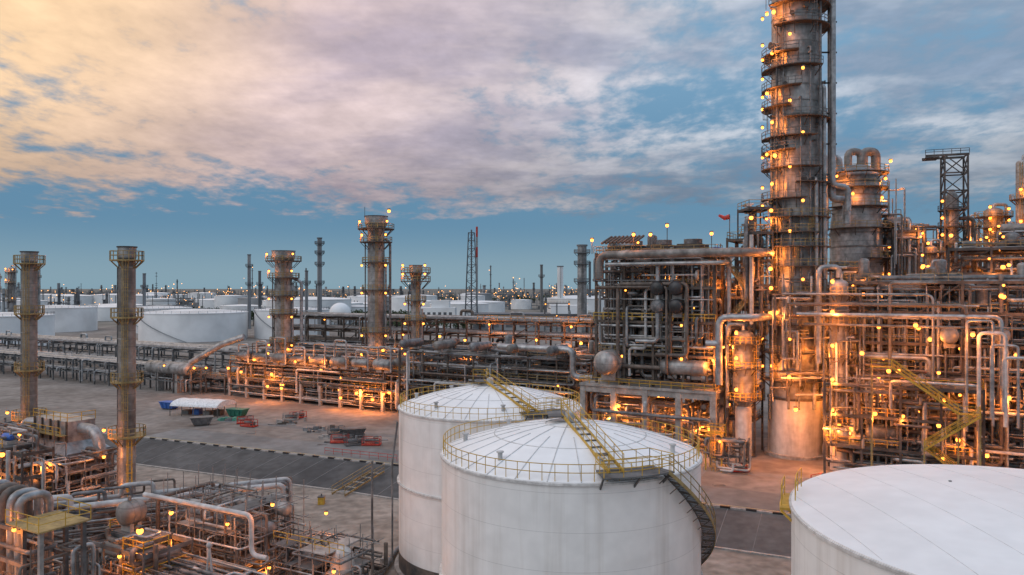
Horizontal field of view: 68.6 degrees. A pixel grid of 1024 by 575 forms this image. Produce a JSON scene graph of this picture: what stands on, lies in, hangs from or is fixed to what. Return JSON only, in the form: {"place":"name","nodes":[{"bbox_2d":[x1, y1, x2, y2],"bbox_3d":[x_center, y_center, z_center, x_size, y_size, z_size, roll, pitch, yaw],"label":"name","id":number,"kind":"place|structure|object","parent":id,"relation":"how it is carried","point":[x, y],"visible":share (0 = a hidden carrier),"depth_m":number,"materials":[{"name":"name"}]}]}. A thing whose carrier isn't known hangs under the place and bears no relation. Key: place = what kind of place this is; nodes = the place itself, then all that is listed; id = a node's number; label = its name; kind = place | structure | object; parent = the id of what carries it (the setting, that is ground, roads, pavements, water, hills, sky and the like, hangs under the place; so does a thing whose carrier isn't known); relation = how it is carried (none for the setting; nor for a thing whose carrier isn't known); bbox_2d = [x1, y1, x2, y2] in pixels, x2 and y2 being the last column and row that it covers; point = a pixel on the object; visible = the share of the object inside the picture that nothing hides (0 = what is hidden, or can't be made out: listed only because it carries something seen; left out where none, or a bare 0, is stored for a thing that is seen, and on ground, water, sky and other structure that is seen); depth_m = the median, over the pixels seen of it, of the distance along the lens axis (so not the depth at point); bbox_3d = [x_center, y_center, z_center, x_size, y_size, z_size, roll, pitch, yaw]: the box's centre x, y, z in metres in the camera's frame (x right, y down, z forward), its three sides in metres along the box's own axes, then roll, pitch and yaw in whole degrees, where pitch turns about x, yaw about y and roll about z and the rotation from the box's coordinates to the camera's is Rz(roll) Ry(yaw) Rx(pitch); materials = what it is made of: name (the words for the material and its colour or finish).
{"place":"outdoors","nodes":[
{"label":"outdoors","id":0,"kind":"place"},
{"bbox_2d":[317,494,325,504],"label":"valve box","id":1,"kind":"object","parent":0,"point":[321,499],"visible":1,"depth_m":100.10,"materials":[{"name":"yellow metal"}]},
{"bbox_2d":[421,300,456,327],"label":"control building","id":2,"kind":"structure","parent":0,"point":[440,307],"depth_m":500.00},
{"bbox_2d":[145,421,810,513],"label":"road","id":3,"kind":"structure","parent":0,"point":[757,500],"depth_m":125.89,"materials":[{"name":"asphalt"}]},
{"bbox_2d":[325,447,391,459],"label":"safety barrier","id":4,"kind":"object","parent":3,"relation":"on","point":[361,451],"visible":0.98,"depth_m":121.42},
{"bbox_2d":[0,289,1023,574],"bbox_3d":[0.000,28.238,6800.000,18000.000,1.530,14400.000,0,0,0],"label":"ground","id":5,"kind":"structure","parent":0,"point":[734,527],"depth_m":123.28,"materials":[{"name":"concrete"}]},
{"bbox_2d":[5,265,17,311],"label":"fractionating column","id":6,"kind":"structure","parent":5,"relation":"on","point":[11,293],"depth_m":418.32,"materials":[{"name":"grey metal"}]},
{"bbox_2d":[5,251,46,425],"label":"heater stack","id":7,"kind":"object","parent":5,"relation":"on","point":[29,318],"visible":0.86,"depth_m":107.23,"materials":[{"name":"metal"}]},
{"bbox_2d":[0,311,55,345],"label":"storage tank","id":8,"kind":"object","parent":5,"relation":"on","point":[9,321],"visible":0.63,"depth_m":351.60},
{"bbox_2d":[17,300,47,306],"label":"storage tank","id":9,"kind":"object","parent":5,"relation":"on","point":[44,302],"visible":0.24,"depth_m":636.12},
{"bbox_2d":[38,269,41,312],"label":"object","id":10,"kind":"structure","parent":5,"relation":"on","point":[39,286],"depth_m":399.85,"materials":[{"name":"grey metal"}]},
{"bbox_2d":[0,479,100,574],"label":"heater transfer piping","id":11,"kind":"object","parent":5,"relation":"on","point":[24,550],"visible":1,"depth_m":59.37,"materials":[{"name":"silver metal"}]},
{"bbox_2d":[41,294,64,301],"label":"storage tank","id":12,"kind":"object","parent":5,"relation":"on","point":[46,296],"visible":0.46,"depth_m":925.46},
{"bbox_2d":[17,304,97,331],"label":"storage tank","id":13,"kind":"object","parent":5,"relation":"on","point":[73,318],"visible":0.67,"depth_m":468.14,"materials":[{"name":"metal"}]},
{"bbox_2d":[0,408,116,515],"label":"fired heater","id":14,"kind":"object","parent":5,"relation":"on","point":[58,453],"visible":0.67,"depth_m":94.89,"materials":[{"name":"silver metal"}]},
{"bbox_2d":[49,294,92,305],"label":"storage tank","id":15,"kind":"object","parent":5,"relation":"on","point":[86,299],"visible":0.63,"depth_m":903.04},
{"bbox_2d":[91,293,116,304],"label":"storage tank","id":16,"kind":"object","parent":5,"relation":"on","point":[98,298],"visible":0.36,"depth_m":913.14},
{"bbox_2d":[0,348,212,394],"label":"pipe rack","id":17,"kind":"object","parent":5,"relation":"on","point":[13,354],"visible":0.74,"depth_m":216.86,"materials":[{"name":"grey metal"}]},
{"bbox_2d":[98,305,116,320],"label":"storage tank","id":18,"kind":"object","parent":5,"relation":"on","point":[103,313],"visible":0.29,"depth_m":616.19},
{"bbox_2d":[102,246,145,506],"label":"heater stack","id":19,"kind":"object","parent":5,"relation":"on","point":[126,435],"visible":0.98,"depth_m":94.15,"materials":[{"name":"metal"}]},
{"bbox_2d":[0,330,271,380],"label":"pipe rack","id":20,"kind":"object","parent":5,"relation":"on","point":[151,346],"visible":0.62,"depth_m":242.08,"materials":[{"name":"grey metal"}]},
{"bbox_2d":[140,273,147,305],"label":"chimney","id":21,"kind":"object","parent":5,"relation":"on","point":[143,286],"visible":0.6,"depth_m":479.12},
{"bbox_2d":[136,294,163,303],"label":"storage tank","id":22,"kind":"object","parent":5,"relation":"on","point":[138,298],"visible":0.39,"depth_m":925.69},
{"bbox_2d":[146,298,175,304],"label":"storage tank","id":23,"kind":"object","parent":5,"relation":"on","point":[160,301],"visible":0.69,"depth_m":794.52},
{"bbox_2d":[33,476,291,573],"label":"pipe rack","id":24,"kind":"object","parent":5,"relation":"on","point":[98,524],"visible":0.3,"depth_m":78.06,"materials":[{"name":"grey metal"}]},
{"bbox_2d":[136,305,191,332],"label":"storage tank","id":25,"kind":"object","parent":5,"relation":"on","point":[156,308],"visible":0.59,"depth_m":452.75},
{"bbox_2d":[159,400,177,409],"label":"waste skip","id":26,"kind":"object","parent":5,"relation":"on","point":[165,404],"visible":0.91,"depth_m":169.30,"materials":[{"name":"metal"}]},
{"bbox_2d":[88,496,267,574],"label":"process skid","id":27,"kind":"object","parent":5,"relation":"on","point":[127,549],"visible":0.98,"depth_m":69.24,"materials":[{"name":"silver metal"}]},
{"bbox_2d":[138,308,247,342],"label":"storage tank","id":28,"kind":"object","parent":5,"relation":"on","point":[181,325],"visible":0.93,"depth_m":379.34,"materials":[{"name":"metal"}]},
{"bbox_2d":[144,334,245,394],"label":"process unit","id":29,"kind":"object","parent":5,"relation":"on","point":[178,370],"visible":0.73,"depth_m":195.58,"materials":[{"name":"grey metal"}]},
{"bbox_2d":[190,415,213,425],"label":"waste skip","id":30,"kind":"object","parent":5,"relation":"on","point":[201,420],"visible":1,"depth_m":149.17,"materials":[{"name":"grey metal"}]},
{"bbox_2d":[188,292,215,299],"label":"storage tank","id":31,"kind":"object","parent":5,"relation":"on","point":[206,295],"visible":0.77,"depth_m":1059.74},
{"bbox_2d":[170,398,235,417],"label":"canopy tent","id":32,"kind":"object","parent":5,"relation":"on","point":[201,403],"visible":0.94,"depth_m":161.32,"materials":[{"name":"white fabric"}]},
{"bbox_2d":[194,298,213,308],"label":"storage tank","id":33,"kind":"object","parent":5,"relation":"on","point":[207,303],"visible":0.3,"depth_m":884.71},
{"bbox_2d":[142,463,311,574],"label":"scaffolded exchanger","id":34,"kind":"object","parent":5,"relation":"on","point":[220,524],"visible":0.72,"depth_m":73.48,"materials":[{"name":"metal"}]},
{"bbox_2d":[217,416,238,420],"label":"tarpaulin pile","id":35,"kind":"object","parent":5,"relation":"on","point":[229,418],"visible":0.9,"depth_m":154.89,"materials":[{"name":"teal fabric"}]},
{"bbox_2d":[214,295,246,307],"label":"storage tank","id":36,"kind":"object","parent":5,"relation":"on","point":[219,300],"visible":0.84,"depth_m":878.75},
{"bbox_2d":[226,407,249,416],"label":"waste skip","id":37,"kind":"object","parent":5,"relation":"on","point":[233,411],"visible":0.8,"depth_m":159.21,"materials":[{"name":"metal"}]},
{"bbox_2d":[220,304,261,312],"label":"storage tank","id":38,"kind":"object","parent":5,"relation":"on","point":[242,307],"visible":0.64,"depth_m":624.83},
{"bbox_2d":[236,415,253,423],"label":"pump skid","id":39,"kind":"object","parent":5,"relation":"on","point":[241,418],"visible":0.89,"depth_m":151.71,"materials":[{"name":"red metal"}]},
{"bbox_2d":[240,418,257,426],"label":"pump skid","id":40,"kind":"object","parent":5,"relation":"on","point":[248,423],"visible":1,"depth_m":148.12,"materials":[{"name":"red metal"}]},
{"bbox_2d":[246,254,252,328],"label":"chimney","id":41,"kind":"object","parent":5,"relation":"on","point":[249,267],"visible":0.95,"depth_m":499.06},
{"bbox_2d":[238,297,274,304],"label":"storage tank","id":42,"kind":"object","parent":5,"relation":"on","point":[254,300],"visible":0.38,"depth_m":848.25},
{"bbox_2d":[256,271,262,308],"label":"chimney","id":43,"kind":"object","parent":5,"relation":"on","point":[260,284],"visible":0.69,"depth_m":499.23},
{"bbox_2d":[282,412,298,419],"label":"pump skid","id":44,"kind":"object","parent":5,"relation":"on","point":[288,417],"visible":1,"depth_m":155.79,"materials":[{"name":"metal"}]},
{"bbox_2d":[253,306,329,338],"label":"storage tank","id":45,"kind":"object","parent":5,"relation":"on","point":[262,325],"visible":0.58,"depth_m":401.34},
{"bbox_2d":[289,410,306,417],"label":"pump skid","id":46,"kind":"object","parent":5,"relation":"on","point":[301,415],"visible":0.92,"depth_m":158.19,"materials":[{"name":"red metal"}]},
{"bbox_2d":[200,308,410,325],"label":"tree belt","id":47,"kind":"object","parent":5,"relation":"on","point":[358,311],"visible":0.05,"depth_m":538.39,"materials":[{"name":"plant"}]},
{"bbox_2d":[302,270,310,311],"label":"chimney","id":48,"kind":"object","parent":5,"relation":"on","point":[306,282],"visible":0.62,"depth_m":401.20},
{"bbox_2d":[266,296,351,324],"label":"storage tank","id":49,"kind":"object","parent":5,"relation":"on","point":[329,302],"visible":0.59,"depth_m":556.33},
{"bbox_2d":[315,237,324,334],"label":"chimney","id":50,"kind":"object","parent":5,"relation":"on","point":[319,242],"visible":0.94,"depth_m":398.97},
{"bbox_2d":[266,510,387,574],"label":"scaffolded exchanger","id":51,"kind":"object","parent":5,"relation":"on","point":[338,556],"visible":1,"depth_m":70.21,"materials":[{"name":"metal"}]},
{"bbox_2d":[268,417,387,442],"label":"material stack","id":52,"kind":"object","parent":5,"relation":"on","point":[315,429],"visible":0.66,"depth_m":144.46,"materials":[{"name":"metal"}]},
{"bbox_2d":[227,337,432,411],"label":"process unit","id":53,"kind":"object","parent":5,"relation":"on","point":[340,374],"visible":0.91,"depth_m":175.49,"materials":[{"name":"grey metal"}]},
{"bbox_2d":[265,250,302,389],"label":"furnace stack","id":54,"kind":"object","parent":53,"relation":"on","point":[284,295],"visible":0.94,"depth_m":186.18,"materials":[{"name":"metal"}]},
{"bbox_2d":[358,209,393,363],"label":"furnace stack","id":55,"kind":"object","parent":53,"relation":"on","point":[376,228],"visible":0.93,"depth_m":176.28,"materials":[{"name":"metal"}]},
{"bbox_2d":[401,264,430,396],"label":"furnace stack","id":56,"kind":"object","parent":53,"relation":"on","point":[415,272],"visible":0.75,"depth_m":172.87,"materials":[{"name":"metal"}]},
{"bbox_2d":[327,425,344,434],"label":"pump skid","id":57,"kind":"object","parent":5,"relation":"on","point":[332,429],"visible":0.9,"depth_m":140.69,"materials":[{"name":"grey metal"}]},
{"bbox_2d":[330,434,347,442],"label":"pump skid","id":58,"kind":"object","parent":5,"relation":"on","point":[339,439],"visible":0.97,"depth_m":132.72,"materials":[{"name":"red metal"}]},
{"bbox_2d":[329,303,350,324],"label":"spherical gas tank","id":59,"kind":"object","parent":5,"relation":"on","point":[339,308],"visible":0.47,"depth_m":515.10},
{"bbox_2d":[344,435,363,445],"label":"pump skid","id":60,"kind":"object","parent":5,"relation":"on","point":[356,441],"visible":0.99,"depth_m":130.80,"materials":[{"name":"grey metal"}]},
{"bbox_2d":[342,426,365,437],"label":"waste skip","id":61,"kind":"object","parent":5,"relation":"on","point":[358,431],"visible":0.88,"depth_m":137.16,"materials":[{"name":"grey metal"}]},
{"bbox_2d":[332,463,383,495],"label":"embankment steps","id":62,"kind":"structure","parent":5,"relation":"on","point":[355,480],"depth_m":108.45,"materials":[{"name":"metal"}]},
{"bbox_2d":[351,305,367,321],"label":"storage tank","id":63,"kind":"object","parent":5,"relation":"on","point":[357,307],"visible":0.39,"depth_m":592.38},
{"bbox_2d":[347,295,388,309],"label":"storage tank","id":64,"kind":"object","parent":5,"relation":"on","point":[359,298],"visible":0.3,"depth_m":739.38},
{"bbox_2d":[361,436,381,445],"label":"pump skid","id":65,"kind":"object","parent":5,"relation":"on","point":[373,441],"visible":1,"depth_m":130.64,"materials":[{"name":"red metal"}]},
{"bbox_2d":[1,263,744,312],"bbox_3d":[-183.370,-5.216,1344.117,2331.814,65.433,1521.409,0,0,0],"label":"refinery skyline","id":66,"kind":"structure","parent":5,"relation":"on","point":[188,302],"depth_m":1180.71,"materials":[{"name":"grey"}]},
{"bbox_2d":[371,461,398,574],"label":"tank feed piping","id":67,"kind":"object","parent":5,"relation":"on","point":[395,550],"visible":0.56,"depth_m":79.90,"materials":[{"name":"metal"}]},
{"bbox_2d":[391,296,410,313],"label":"storage tank","id":68,"kind":"object","parent":5,"relation":"on","point":[397,303],"visible":0.53,"depth_m":706.49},
{"bbox_2d":[245,294,587,301],"bbox_3d":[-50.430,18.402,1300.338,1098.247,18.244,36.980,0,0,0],"label":"tree belt","id":69,"kind":"object","parent":5,"relation":"on","point":[517,297],"visible":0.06,"depth_m":1295.72,"materials":[{"name":"plant"}]},
{"bbox_2d":[398,295,436,299],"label":"storage tank","id":70,"kind":"object","parent":5,"relation":"on","point":[430,297],"visible":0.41,"depth_m":936.93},
{"bbox_2d":[387,319,481,328],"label":"tree belt","id":71,"kind":"object","parent":5,"relation":"on","point":[439,324],"visible":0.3,"depth_m":468.06,"materials":[{"name":"plant"}]},
{"bbox_2d":[114,437,790,558],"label":"kerb","id":72,"kind":"structure","parent":5,"relation":"on","point":[718,506],"depth_m":114.93,"materials":[{"name":"concrete"}]},
{"bbox_2d":[429,302,488,315],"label":"storage tank","id":73,"kind":"object","parent":5,"relation":"on","point":[482,307],"visible":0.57,"depth_m":619.35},
{"bbox_2d":[273,309,649,393],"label":"pipe rack","id":74,"kind":"object","parent":5,"relation":"on","point":[538,321],"visible":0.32,"depth_m":183.34,"materials":[{"name":"grey metal"}]},
{"bbox_2d":[464,227,477,328],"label":"flare tower","id":75,"kind":"structure","parent":5,"relation":"on","point":[475,264],"depth_m":499.33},
{"bbox_2d":[458,295,484,300],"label":"storage tank","id":76,"kind":"object","parent":5,"relation":"on","point":[480,297],"visible":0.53,"depth_m":1036.73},
{"bbox_2d":[467,293,491,300],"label":"storage tank","id":77,"kind":"object","parent":5,"relation":"on","point":[488,296],"visible":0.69,"depth_m":1153.68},
{"bbox_2d":[391,368,581,574],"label":"storage tank","id":78,"kind":"object","parent":5,"relation":"on","point":[427,421],"visible":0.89,"depth_m":72.50,"materials":[{"name":"metal"}]},
{"bbox_2d":[473,300,504,311],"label":"storage tank","id":79,"kind":"object","parent":5,"relation":"on","point":[496,306],"visible":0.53,"depth_m":798.57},
{"bbox_2d":[398,334,603,419],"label":"process unit","id":80,"kind":"object","parent":5,"relation":"on","point":[564,365],"visible":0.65,"depth_m":150.81,"materials":[{"name":"grey metal"}]},
{"bbox_2d":[511,299,530,308],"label":"storage tank","id":81,"kind":"object","parent":5,"relation":"on","point":[521,304],"visible":0.84,"depth_m":952.14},
{"bbox_2d":[538,265,544,311],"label":"chimney","id":82,"kind":"object","parent":5,"relation":"on","point":[541,276],"visible":0.84,"depth_m":559.27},
{"bbox_2d":[557,266,563,297],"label":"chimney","id":83,"kind":"object","parent":5,"relation":"on","point":[559,281],"visible":0.62,"depth_m":558.00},
{"bbox_2d":[547,296,603,311],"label":"storage tank","id":84,"kind":"object","parent":5,"relation":"on","point":[590,302],"visible":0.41,"depth_m":551.14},
{"bbox_2d":[439,396,715,574],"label":"storage tank","id":85,"kind":"object","parent":5,"relation":"on","point":[570,492],"visible":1,"depth_m":48.39,"materials":[{"name":"metal"}]},
{"bbox_2d":[574,244,589,346],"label":"chimney","id":86,"kind":"object","parent":5,"relation":"on","point":[581,266],"visible":0.79,"depth_m":298.36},
{"bbox_2d":[588,262,590,296],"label":"chimney","id":87,"kind":"object","parent":5,"relation":"on","point":[589,294],"visible":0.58,"depth_m":559.18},
{"bbox_2d":[544,301,768,348],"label":"background process unit","id":88,"kind":"object","parent":5,"relation":"on","point":[568,314],"visible":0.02,"depth_m":415.19,"materials":[{"name":"grey"}]},
{"bbox_2d":[579,223,774,456],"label":"exchanger structure","id":89,"kind":"object","parent":5,"relation":"on","point":[666,328],"visible":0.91,"depth_m":126.78,"materials":[{"name":"metal"}]},
{"bbox_2d":[718,214,729,238],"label":"windsock","id":90,"kind":"object","parent":89,"relation":"attached to","point":[726,217],"visible":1,"depth_m":124.11,"materials":[{"name":"red fabric"}]},
{"bbox_2d":[708,259,731,412],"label":"fractionating column","id":91,"kind":"structure","parent":5,"relation":"on","point":[718,295],"depth_m":148.90,"materials":[{"name":"grey metal"}]},
{"bbox_2d":[703,423,750,471],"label":"process skid","id":92,"kind":"structure","parent":5,"relation":"on","point":[744,456],"depth_m":112.01,"materials":[{"name":"silver metal"}]},
{"bbox_2d":[725,323,761,457],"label":"stripper column","id":93,"kind":"structure","parent":5,"relation":"on","point":[744,368],"depth_m":120.71,"materials":[{"name":"grey metal"}]},
{"bbox_2d":[768,282,828,408],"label":"process unit","id":94,"kind":"object","parent":5,"relation":"on","point":[769,346],"depth_m":136.25,"materials":[{"name":"grey metal"}]},
{"bbox_2d":[737,0,865,460],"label":"distillation column","id":95,"kind":"structure","parent":5,"relation":"on","point":[799,113],"depth_m":120.55,"materials":[{"name":"metal"}]},
{"bbox_2d":[816,264,863,470],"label":"stripper column","id":96,"kind":"structure","parent":5,"relation":"on","point":[838,357],"depth_m":112.19,"materials":[{"name":"grey metal"}]},
{"bbox_2d":[826,147,924,284],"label":"vacuum column","id":97,"kind":"structure","parent":5,"relation":"on","point":[884,246],"depth_m":137.24,"materials":[{"name":"grey metal"}]},
{"bbox_2d":[779,464,1023,574],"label":"storage tank","id":98,"kind":"object","parent":5,"relation":"on","point":[924,519],"visible":1,"depth_m":36.36,"materials":[{"name":"metal"}]},
{"bbox_2d":[783,258,1023,472],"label":"process unit","id":99,"kind":"object","parent":5,"relation":"on","point":[959,349],"visible":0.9,"depth_m":107.73,"materials":[{"name":"grey metal"}]},
{"bbox_2d":[870,358,980,465],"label":"yellow staircase","id":100,"kind":"structure","parent":5,"relation":"on","point":[932,444],"depth_m":101.61,"materials":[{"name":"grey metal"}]},
{"bbox_2d":[925,260,936,272],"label":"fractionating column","id":101,"kind":"structure","parent":5,"relation":"on","point":[931,268],"depth_m":149.16,"materials":[{"name":"metal"}]},
{"bbox_2d":[925,239,945,267],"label":"fractionating column","id":102,"kind":"structure","parent":5,"relation":"on","point":[932,252],"depth_m":161.95,"materials":[{"name":"grey metal"}]},
{"bbox_2d":[862,232,1023,457],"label":"process unit","id":103,"kind":"object","parent":5,"relation":"on","point":[975,254],"visible":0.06,"depth_m":124.44,"materials":[{"name":"grey metal"}]},
{"bbox_2d":[995,222,1023,270],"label":"process unit","id":104,"kind":"object","parent":103,"relation":"on","point":[1018,228],"visible":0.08,"depth_m":137.50,"materials":[{"name":"metal"}]},
{"bbox_2d":[911,147,975,272],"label":"coker derrick","id":105,"kind":"object","parent":5,"relation":"on","point":[952,209],"visible":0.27,"depth_m":178.76,"materials":[{"name":"metal"}]},
{"bbox_2d":[959,214,982,266],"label":"fractionating column","id":106,"kind":"structure","parent":5,"relation":"on","point":[978,233],"depth_m":188.64,"materials":[{"name":"grey metal"}]},
{"bbox_2d":[974,203,1013,271],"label":"fractionating column","id":107,"kind":"structure","parent":5,"relation":"on","point":[993,216],"depth_m":168.44,"materials":[{"name":"grey metal"}]},
{"bbox_2d":[1009,154,1023,222],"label":"fractionating column","id":108,"kind":"structure","parent":5,"relation":"on","point":[1019,199],"depth_m":165.38,"materials":[{"name":"grey metal"}]},
{"bbox_2d":[0,0,1023,288],"label":"sky","id":109,"kind":"structure","parent":0,"point":[199,136],"materials":[{"name":"blue"}]},
{"bbox_2d":[473,305,594,330],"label":"warehouse","id":110,"kind":"structure","parent":0,"point":[562,309],"depth_m":480.00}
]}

